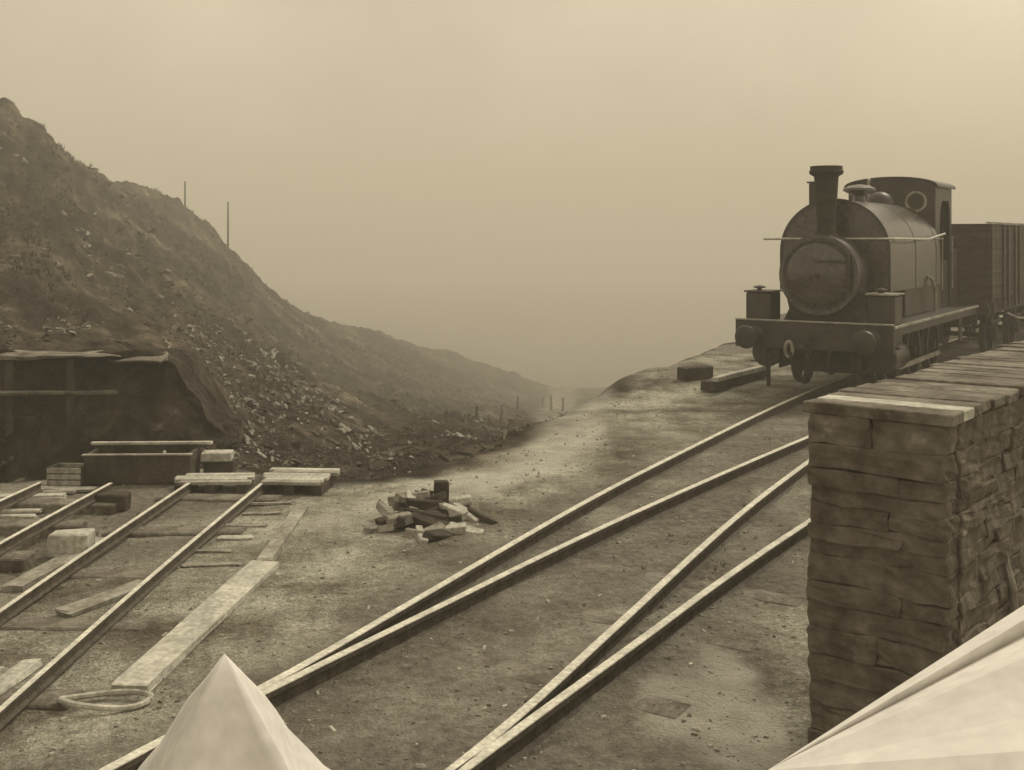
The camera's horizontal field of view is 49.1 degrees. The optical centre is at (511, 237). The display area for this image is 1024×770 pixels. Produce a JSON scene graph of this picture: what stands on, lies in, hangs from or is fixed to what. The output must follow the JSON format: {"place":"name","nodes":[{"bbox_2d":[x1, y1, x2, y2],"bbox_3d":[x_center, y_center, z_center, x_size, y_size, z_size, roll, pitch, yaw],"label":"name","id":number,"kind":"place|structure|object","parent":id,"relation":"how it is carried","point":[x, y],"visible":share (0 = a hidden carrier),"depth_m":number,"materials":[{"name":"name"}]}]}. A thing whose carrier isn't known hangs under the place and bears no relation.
{"place":"outdoors","nodes":[
{"label":"outdoors","id":0,"kind":"place"},
{"bbox_2d":[0,97,1023,769],"bbox_3d":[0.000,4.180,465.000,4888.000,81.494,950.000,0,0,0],"label":"ground","id":1,"kind":"structure","parent":0,"point":[594,351],"depth_m":11.46,"materials":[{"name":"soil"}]},
{"bbox_2d":[0,514,36,518],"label":"cross board","id":2,"kind":"object","parent":1,"relation":"on","point":[17,516],"visible":0.97,"depth_m":10.42,"materials":[{"name":"brown wood"}]},
{"bbox_2d":[0,658,43,695],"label":"plank","id":3,"kind":"object","parent":1,"relation":"on","point":[16,674],"visible":1,"depth_m":6.68,"materials":[{"name":"brown wood"}]},
{"bbox_2d":[0,508,43,513],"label":"cross board","id":4,"kind":"object","parent":1,"relation":"on","point":[22,510],"visible":0.95,"depth_m":10.62,"materials":[{"name":"brown wood"}]},
{"bbox_2d":[0,492,66,497],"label":"cross board","id":5,"kind":"object","parent":1,"relation":"on","point":[62,494],"visible":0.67,"depth_m":11.27,"materials":[{"name":"brown wood"}]},
{"bbox_2d":[0,497,67,498],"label":"cross board","id":6,"kind":"object","parent":1,"relation":"on","point":[47,497],"visible":0.13,"depth_m":11.12,"materials":[{"name":"brown wood"}]},
{"bbox_2d":[1,537,104,591],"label":"plank","id":7,"kind":"object","parent":1,"relation":"on","point":[27,580],"visible":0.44,"depth_m":8.62,"materials":[{"name":"brown wood"}]},
{"bbox_2d":[47,528,93,557],"bbox_3d":[-3.662,2.540,9.309,0.337,0.201,0.239,0,0,-6],"label":"chock block","id":8,"kind":"object","parent":7,"relation":"on","point":[70,540],"depth_m":9.20,"materials":[{"name":"brown wood"}]},
{"bbox_2d":[0,482,117,572],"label":"tramway track","id":9,"kind":"structure","parent":1,"relation":"on","point":[18,532],"depth_m":10.02,"materials":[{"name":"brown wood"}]},
{"bbox_2d":[40,489,78,493],"bbox_3d":[-4.764,2.615,11.502,0.609,0.037,0.089,0,0,-6],"label":"cross board","id":10,"kind":"object","parent":1,"relation":"on","point":[71,491],"visible":0.55,"depth_m":11.50,"materials":[{"name":"brown wood"}]},
{"bbox_2d":[47,463,83,485],"bbox_3d":[-4.720,2.525,11.950,0.360,0.200,0.280,0,0,3],"label":"slatted crate","id":11,"kind":"object","parent":1,"relation":"on","point":[65,474],"visible":0.82,"depth_m":11.81,"materials":[{"name":"brown wood"}]},
{"bbox_2d":[41,486,97,491],"bbox_3d":[-4.688,2.616,11.663,0.754,0.034,0.141,0,0,3],"label":"cross board","id":12,"kind":"object","parent":1,"relation":"on","point":[85,489],"visible":0.55,"depth_m":11.62,"materials":[{"name":"brown wood"}]},
{"bbox_2d":[55,579,142,617],"bbox_3d":[-2.927,2.598,8.072,0.172,0.048,0.771,0,0,28],"label":"plank","id":13,"kind":"object","parent":1,"relation":"on","point":[85,605],"visible":0.83,"depth_m":7.96,"materials":[{"name":"brown wood"}]},
{"bbox_2d":[57,689,153,711],"bbox_3d":[-2.280,2.590,6.280,0.539,0.057,0.233,0,0,0],"label":"rope coil","id":14,"kind":"object","parent":1,"relation":"on","point":[67,700],"visible":1,"depth_m":6.26,"materials":[{"name":"beige fabric"}]},
{"bbox_2d":[95,491,129,511],"bbox_3d":[-3.850,2.550,10.825,0.315,0.173,0.168,0,0,6],"label":"chock block","id":15,"kind":"object","parent":1,"relation":"on","point":[121,499],"depth_m":10.76,"materials":[{"name":"brown wood"}]},
{"bbox_2d":[0,338,251,449],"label":"retaining wall","id":16,"kind":"structure","parent":1,"relation":"on","point":[174,393],"depth_m":14.12,"materials":[{"name":"brown wood"}]},
{"bbox_2d":[0,483,281,769],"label":"tramway track","id":17,"kind":"structure","parent":1,"relation":"on","point":[34,693],"depth_m":8.20,"materials":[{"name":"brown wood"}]},
{"bbox_2d":[81,441,212,483],"bbox_3d":[-3.960,2.438,12.151,1.320,0.375,0.470,0,0,-2],"label":"timber trough","id":18,"kind":"object","parent":1,"relation":"on","point":[130,462],"visible":0.84,"depth_m":11.94,"materials":[{"name":"brown wood"}]},
{"bbox_2d":[184,181,185,206],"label":"telegraph pole","id":19,"kind":"object","parent":1,"relation":"on","point":[185,193],"visible":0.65,"depth_m":98.95,"materials":[{"name":"brown wood"}]},
{"bbox_2d":[111,560,278,691],"bbox_3d":[-2.080,2.593,7.675,0.242,0.056,2.489,0,0,6],"label":"plank","id":20,"kind":"object","parent":1,"relation":"on","point":[159,661],"visible":0.86,"depth_m":7.34,"materials":[{"name":"brown wood"}]},
{"bbox_2d":[181,561,240,567],"bbox_3d":[-2.396,2.603,8.911,0.481,0.033,0.086,0,0,-3],"label":"cross board","id":21,"kind":"object","parent":1,"relation":"on","point":[208,564],"visible":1,"depth_m":8.88,"materials":[{"name":"brown wood"}]},
{"bbox_2d":[195,549,231,552],"bbox_3d":[-2.494,2.608,9.317,0.338,0.030,0.065,0,0,1],"label":"cross board","id":22,"kind":"object","parent":1,"relation":"on","point":[214,551],"visible":0.98,"depth_m":9.29,"materials":[{"name":"brown wood"}]},
{"bbox_2d":[174,473,254,493],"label":"plank deck","id":23,"kind":"structure","parent":1,"relation":"on","point":[213,483],"depth_m":11.61,"materials":[{"name":"brown wood"}]},
{"bbox_2d":[200,449,235,472],"bbox_3d":[-3.235,2.490,12.344,0.350,0.270,0.210,0,0,-5],"label":"stacked timber","id":24,"kind":"object","parent":23,"relation":"on","point":[219,461],"visible":0.81,"depth_m":12.26,"materials":[{"name":"brown wood"}]},
{"bbox_2d":[227,202,228,246],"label":"telegraph pole","id":25,"kind":"object","parent":1,"relation":"on","point":[228,224],"visible":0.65,"depth_m":97.95,"materials":[{"name":"brown wood"}]},
{"bbox_2d":[136,654,329,769],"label":"canvas tent","id":26,"kind":"object","parent":1,"relation":"on","point":[227,717],"visible":1,"depth_m":4.49,"materials":[{"name":"beige fabric"}]},
{"bbox_2d":[217,534,253,540],"bbox_3d":[-2.400,2.609,9.741,0.313,0.032,0.102,-1,0,0],"label":"cross board","id":27,"kind":"object","parent":1,"relation":"on","point":[235,537],"visible":1,"depth_m":9.70,"materials":[{"name":"brown wood"}]},
{"bbox_2d":[0,135,486,472],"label":"pale rubble","id":28,"kind":"object","parent":1,"relation":"on","point":[343,428],"visible":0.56,"depth_m":25.31,"materials":[{"name":"stone"}]},
{"bbox_2d":[225,523,268,527],"bbox_3d":[-2.426,2.613,10.163,0.434,0.032,0.087,-1,0,-1],"label":"cross board","id":29,"kind":"object","parent":1,"relation":"on","point":[247,525],"visible":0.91,"depth_m":10.15,"materials":[{"name":"brown wood"}]},
{"bbox_2d":[0,115,513,446],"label":"heather","id":30,"kind":"object","parent":1,"relation":"on","point":[67,276],"visible":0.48,"depth_m":45.90,"materials":[{"name":"brown plant"}]},
{"bbox_2d":[242,511,281,515],"bbox_3d":[-2.365,2.614,10.609,0.368,0.032,0.065,0,0,-10],"label":"cross board","id":31,"kind":"object","parent":1,"relation":"on","point":[260,513],"visible":1,"depth_m":10.59,"materials":[{"name":"brown wood"}]},
{"bbox_2d":[250,501,294,504],"bbox_3d":[-2.408,2.617,11.016,0.545,0.029,0.078,-1,0,-4],"label":"cross board","id":32,"kind":"object","parent":1,"relation":"on","point":[274,503],"visible":0.68,"depth_m":11.00,"materials":[{"name":"brown wood"}]},
{"bbox_2d":[256,505,308,560],"bbox_3d":[-2.000,2.593,9.848,0.145,0.056,1.818,0,0,-1],"label":"plank","id":33,"kind":"object","parent":1,"relation":"on","point":[273,548],"visible":0.82,"depth_m":9.69,"materials":[{"name":"brown wood"}]},
{"bbox_2d":[0,98,566,481],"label":"shale scree","id":34,"kind":"structure","parent":1,"relation":"on","point":[370,467],"depth_m":27.27,"materials":[{"name":"grey stone"}]},
{"bbox_2d":[256,467,339,495],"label":"plank deck","id":35,"kind":"structure","parent":1,"relation":"on","point":[320,481],"depth_m":11.67,"materials":[{"name":"brown wood"}]},
{"bbox_2d":[365,522,378,533],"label":"timber scrap","id":36,"kind":"object","parent":1,"relation":"on","point":[372,528],"visible":0.45,"depth_m":9.87,"materials":[{"name":"brown wood"}]},
{"bbox_2d":[375,501,394,515],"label":"timber scrap","id":37,"kind":"object","parent":36,"relation":"on","point":[382,508],"visible":0.61,"depth_m":10.30,"materials":[{"name":"brown wood"}]},
{"bbox_2d":[364,523,395,532],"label":"timber scrap","id":38,"kind":"object","parent":1,"relation":"on","point":[386,528],"visible":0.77,"depth_m":9.91,"materials":[{"name":"brown wood"}]},
{"bbox_2d":[375,511,398,525],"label":"timber scrap","id":39,"kind":"object","parent":38,"relation":"on","point":[380,521],"visible":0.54,"depth_m":9.96,"materials":[{"name":"brown wood"}]},
{"bbox_2d":[399,497,405,507],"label":"timber scrap","id":40,"kind":"object","parent":39,"relation":"on","point":[402,502],"visible":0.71,"depth_m":10.24,"materials":[{"name":"brown wood"}]},
{"bbox_2d":[384,512,413,527],"bbox_3d":[-1.004,2.513,9.991,0.252,0.108,0.108,-8,15,-24],"label":"timber scrap","id":41,"kind":"object","parent":38,"relation":"on","point":[390,519],"visible":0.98,"depth_m":9.97,"materials":[{"name":"brown wood"}]},
{"bbox_2d":[404,528,424,538],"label":"timber scrap","id":42,"kind":"object","parent":1,"relation":"on","point":[411,533],"visible":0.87,"depth_m":9.73,"materials":[{"name":"brown wood"}]},
{"bbox_2d":[424,522,445,530],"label":"timber scrap","id":43,"kind":"object","parent":42,"relation":"on","point":[439,525],"visible":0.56,"depth_m":9.86,"materials":[{"name":"brown wood"}]},
{"bbox_2d":[411,512,448,525],"bbox_3d":[-0.740,2.529,9.985,0.356,0.063,0.122,10,15,20],"label":"timber scrap","id":44,"kind":"object","parent":43,"relation":"on","point":[422,519],"visible":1,"depth_m":9.97,"materials":[{"name":"brown wood"}]},
{"bbox_2d":[444,522,465,533],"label":"timber scrap","id":45,"kind":"object","parent":43,"relation":"on","point":[457,528],"visible":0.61,"depth_m":9.86,"materials":[{"name":"brown wood"}]},
{"bbox_2d":[415,525,427,543],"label":"timber scrap","id":46,"kind":"object","parent":1,"relation":"on","point":[422,539],"visible":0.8,"depth_m":9.62,"materials":[{"name":"brown wood"}]},
{"bbox_2d":[404,507,445,519],"bbox_3d":[-0.789,2.515,10.117,0.389,0.094,0.102,9,9,5],"label":"timber scrap","id":47,"kind":"object","parent":1,"relation":"on","point":[442,516],"visible":0.53,"depth_m":10.09,"materials":[{"name":"brown wood"}]},
{"bbox_2d":[424,501,443,510],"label":"timber scrap","id":48,"kind":"object","parent":1,"relation":"on","point":[434,508],"visible":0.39,"depth_m":10.24,"materials":[{"name":"brown wood"}]},
{"bbox_2d":[423,529,453,540],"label":"timber scrap","id":49,"kind":"object","parent":1,"relation":"on","point":[435,534],"visible":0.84,"depth_m":9.65,"materials":[{"name":"brown wood"}]},
{"bbox_2d":[438,503,466,521],"bbox_3d":[-0.554,2.511,10.287,0.293,0.096,0.110,15,8,24],"label":"timber scrap","id":50,"kind":"object","parent":1,"relation":"on","point":[461,512],"visible":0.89,"depth_m":10.24,"materials":[{"name":"brown wood"}]},
{"bbox_2d":[437,508,452,515],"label":"timber scrap","id":51,"kind":"object","parent":50,"relation":"on","point":[447,512],"visible":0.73,"depth_m":10.25,"materials":[{"name":"brown wood"}]},
{"bbox_2d":[405,498,442,508],"bbox_3d":[-0.806,2.435,10.248,0.356,0.095,0.080,14,-2,-28],"label":"timber scrap","id":52,"kind":"object","parent":51,"relation":"on","point":[422,503],"visible":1,"depth_m":10.21,"materials":[{"name":"brown wood"}]},
{"bbox_2d":[450,494,471,504],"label":"timber scrap","id":53,"kind":"object","parent":1,"relation":"on","point":[463,499],"visible":0.46,"depth_m":10.61,"materials":[{"name":"brown wood"}]},
{"bbox_2d":[432,479,450,503],"bbox_3d":[-0.669,2.415,10.625,0.161,0.228,0.163,0,0,-11],"label":"wooden stump","id":54,"kind":"object","parent":53,"relation":"on","point":[440,485],"visible":0.67,"depth_m":10.55,"materials":[{"name":"brown wood"}]},
{"bbox_2d":[452,503,478,521],"bbox_3d":[-0.432,2.585,10.437,0.364,0.099,0.116,21,8,42],"label":"timber scrap","id":55,"kind":"object","parent":1,"relation":"on","point":[471,517],"visible":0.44,"depth_m":10.35,"materials":[{"name":"brown wood"}]},
{"bbox_2d":[449,522,482,532],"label":"timber scrap","id":56,"kind":"object","parent":1,"relation":"on","point":[470,529],"visible":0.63,"depth_m":9.95,"materials":[{"name":"brown wood"}]},
{"bbox_2d":[0,356,937,769],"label":"ballast stones","id":57,"kind":"object","parent":1,"relation":"on","point":[66,750],"visible":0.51,"depth_m":7.30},
{"bbox_2d":[463,502,478,508],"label":"timber scrap","id":58,"kind":"object","parent":1,"relation":"on","point":[474,505],"visible":0.41,"depth_m":10.77,"materials":[{"name":"brown wood"}]},
{"bbox_2d":[475,406,477,418],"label":"fence post","id":59,"kind":"object","parent":1,"relation":"on","point":[476,411],"visible":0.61,"depth_m":45.95,"materials":[{"name":"brown wood"}]},
{"bbox_2d":[0,352,956,769],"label":"light chippings","id":60,"kind":"object","parent":1,"relation":"on","point":[332,728],"visible":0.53,"depth_m":7.23,"materials":[{"name":"stone"}]},
{"bbox_2d":[467,508,496,523],"bbox_3d":[-0.284,2.584,10.357,0.337,0.084,0.099,18,3,39],"label":"timber scrap","id":61,"kind":"object","parent":1,"relation":"on","point":[483,518],"visible":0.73,"depth_m":10.31,"materials":[{"name":"brown wood"}]},
{"bbox_2d":[260,436,811,769],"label":"railway track","id":62,"kind":"structure","parent":1,"relation":"on","point":[520,740],"depth_m":7.42,"materials":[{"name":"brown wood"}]},
{"bbox_2d":[99,322,1023,769],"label":"railway track","id":63,"kind":"structure","parent":1,"relation":"on","point":[609,642],"depth_m":8.53,"materials":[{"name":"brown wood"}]},
{"bbox_2d":[735,165,978,385],"bbox_3d":[6.363,0.682,20.073,2.500,3.674,7.145,0,0,33],"label":"locomotive","id":64,"kind":"object","parent":63,"relation":"on","point":[868,274],"visible":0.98,"depth_m":18.05,"materials":[{"name":"metal"}]},
{"bbox_2d":[786,243,849,306],"bbox_3d":[4.794,0.594,17.639,1.027,1.010,0.207,0,0,33],"label":"smokebox door","id":65,"kind":"structure","parent":64,"relation":"in","point":[818,275],"depth_m":17.63,"materials":[{"name":"paint"}]},
{"bbox_2d":[940,260,947,307],"bbox_3d":[8.348,0.898,21.715,0.020,0.908,0.810,0,0,33],"label":"cab door","id":66,"kind":"structure","parent":64,"relation":"in","point":[943,293],"depth_m":21.78,"materials":[{"name":"metal"}]},
{"bbox_2d":[940,222,1023,352],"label":"mineral wagon","id":67,"kind":"object","parent":63,"relation":"on","point":[990,270],"visible":0.43,"depth_m":23.30,"materials":[{"name":"brown wood"}]},
{"bbox_2d":[964,311,1023,331],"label":"mineral wagon","id":68,"kind":"object","parent":63,"relation":"on","point":[997,314],"visible":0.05,"depth_m":28.61,"materials":[{"name":"metal"}]},
{"bbox_2d":[1012,306,1023,323],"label":"mineral wagon","id":69,"kind":"object","parent":63,"relation":"on","point":[1020,308],"visible":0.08,"depth_m":32.49,"materials":[{"name":"metal"}]},
{"bbox_2d":[561,397,563,411],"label":"marker post","id":70,"kind":"object","parent":1,"relation":"on","point":[562,409],"visible":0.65,"depth_m":107.91,"materials":[{"name":"brown wood"}]},
{"bbox_2d":[676,365,712,381],"bbox_3d":[3.225,2.409,19.745,0.655,0.281,0.255,0,0,-29],"label":"timber baulk","id":71,"kind":"object","parent":1,"relation":"on","point":[691,373],"visible":0.8,"depth_m":19.63,"materials":[{"name":"brown wood"}]},
{"bbox_2d":[700,371,765,391],"bbox_3d":[3.906,2.478,19.602,0.277,0.178,2.220,0,0,36],"label":"timber baulk","id":72,"kind":"object","parent":1,"relation":"on","point":[709,384],"visible":0.63,"depth_m":19.06,"materials":[{"name":"brown wood"}]},
{"bbox_2d":[712,365,765,381],"bbox_3d":[3.978,2.347,19.423,0.135,0.098,2.162,0,0,36],"label":"timber baulk","id":73,"kind":"object","parent":72,"relation":"on","point":[741,373],"visible":0.79,"depth_m":19.23,"materials":[{"name":"brown wood"}]},
{"bbox_2d":[769,605,1023,769],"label":"canvas awning","id":74,"kind":"object","parent":1,"relation":"on","point":[961,707],"visible":1,"depth_m":3.00,"materials":[{"name":"beige fabric"}]},
{"bbox_2d":[803,342,1023,743],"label":"rubble wall","id":75,"kind":"structure","parent":1,"relation":"on","point":[917,498],"depth_m":5.06,"materials":[{"name":"stone"}]},
{"bbox_2d":[1004,539,1018,613],"bbox_3d":[2.434,1.989,5.482,0.061,1.266,0.179,0,0,-39],"label":"leaning stick","id":76,"kind":"object","parent":1,"relation":"on","point":[1013,595],"visible":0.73,"depth_m":5.47,"materials":[{"name":"brown wood"}]},
{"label":"timber scrap","id":77,"kind":"object","parent":1,"relation":"on","visible":0},
{"bbox_2d":[405,489,417,508],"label":"timber scrap","id":78,"kind":"object","parent":77,"relation":"on","point":[408,493],"visible":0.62,"depth_m":10.40,"materials":[{"name":"brown wood"}]},
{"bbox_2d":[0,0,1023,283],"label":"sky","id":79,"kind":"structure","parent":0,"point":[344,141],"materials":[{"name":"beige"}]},
{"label":"timber scrap","id":80,"kind":"object","parent":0,"visible":0},
{"bbox_2d":[426,491,446,500],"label":"timber scrap","id":81,"kind":"object","parent":80,"relation":"on","point":[441,496],"visible":0.61,"depth_m":10.43,"materials":[{"name":"brown wood"}]},
{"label":"timber scrap","id":82,"kind":"object","parent":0,"visible":0},
{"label":"timber scrap","id":83,"kind":"object","parent":82,"relation":"on","visible":0},
{"bbox_2d":[445,515,460,522],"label":"timber scrap","id":84,"kind":"object","parent":83,"relation":"on","point":[456,518],"visible":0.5,"depth_m":10.21,"materials":[{"name":"brown wood"}]},
{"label":"timber scrap","id":85,"kind":"object","parent":83,"relation":"on","visible":0},
{"bbox_2d":[392,501,399,510],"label":"timber scrap","id":86,"kind":"object","parent":85,"relation":"on","point":[395,507],"visible":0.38,"depth_m":10.39,"materials":[{"name":"brown wood"}]},
{"bbox_2d":[387,489,428,506],"bbox_3d":[-0.967,2.432,10.463,0.402,0.106,0.094,-11,-17,9],"label":"timber scrap","id":87,"kind":"object","parent":86,"relation":"on","point":[422,494],"visible":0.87,"depth_m":10.42,"materials":[{"name":"brown wood"}]},
{"bbox_2d":[421,489,432,496],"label":"timber scrap","id":88,"kind":"object","parent":85,"relation":"on","point":[430,492],"visible":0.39,"depth_m":10.60,"materials":[{"name":"brown wood"}]},
{"bbox_2d":[394,492,406,502],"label":"timber scrap","id":89,"kind":"object","parent":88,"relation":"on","point":[397,496],"visible":0.39,"depth_m":10.38,"materials":[{"name":"brown wood"}]},
{"label":"timber scrap","id":90,"kind":"object","parent":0,"visible":0},
{"bbox_2d":[397,507,405,527],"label":"timber scrap","id":91,"kind":"object","parent":90,"relation":"on","point":[401,521],"visible":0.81,"depth_m":9.91,"materials":[{"name":"brown wood"}]}
]}

